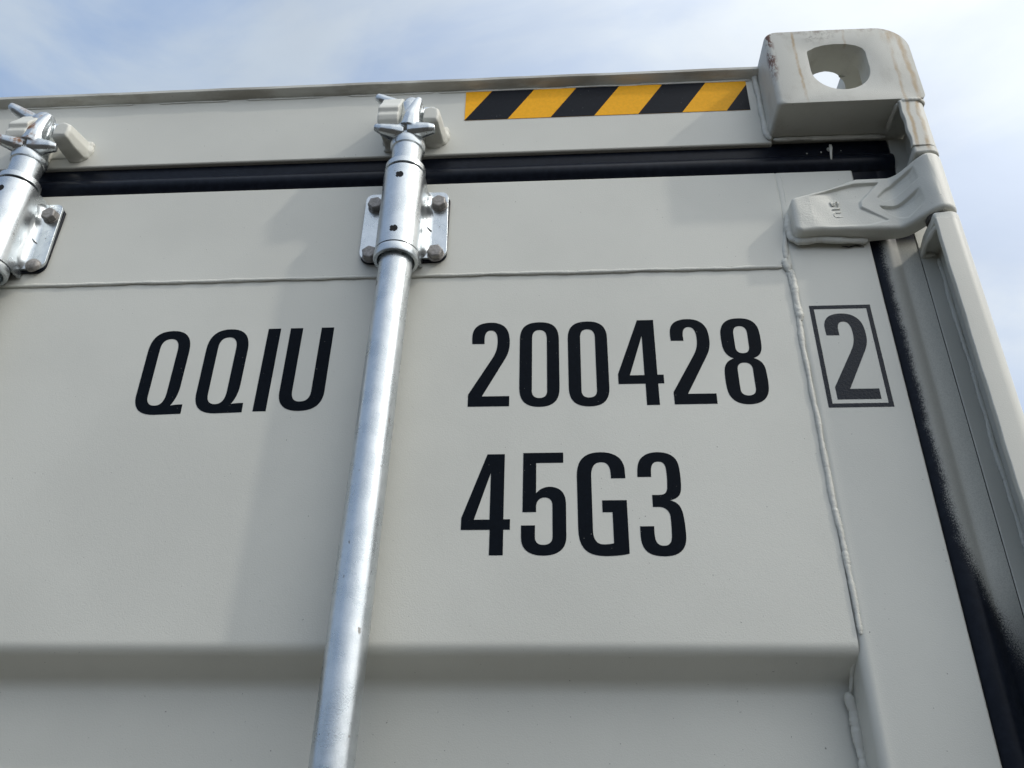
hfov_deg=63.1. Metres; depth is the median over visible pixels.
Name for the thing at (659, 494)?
door
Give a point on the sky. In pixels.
(968, 55)
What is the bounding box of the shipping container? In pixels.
[0,28,1023,767]
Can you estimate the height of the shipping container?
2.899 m
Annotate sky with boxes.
[0,0,1023,413]
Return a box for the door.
[0,171,1001,767]

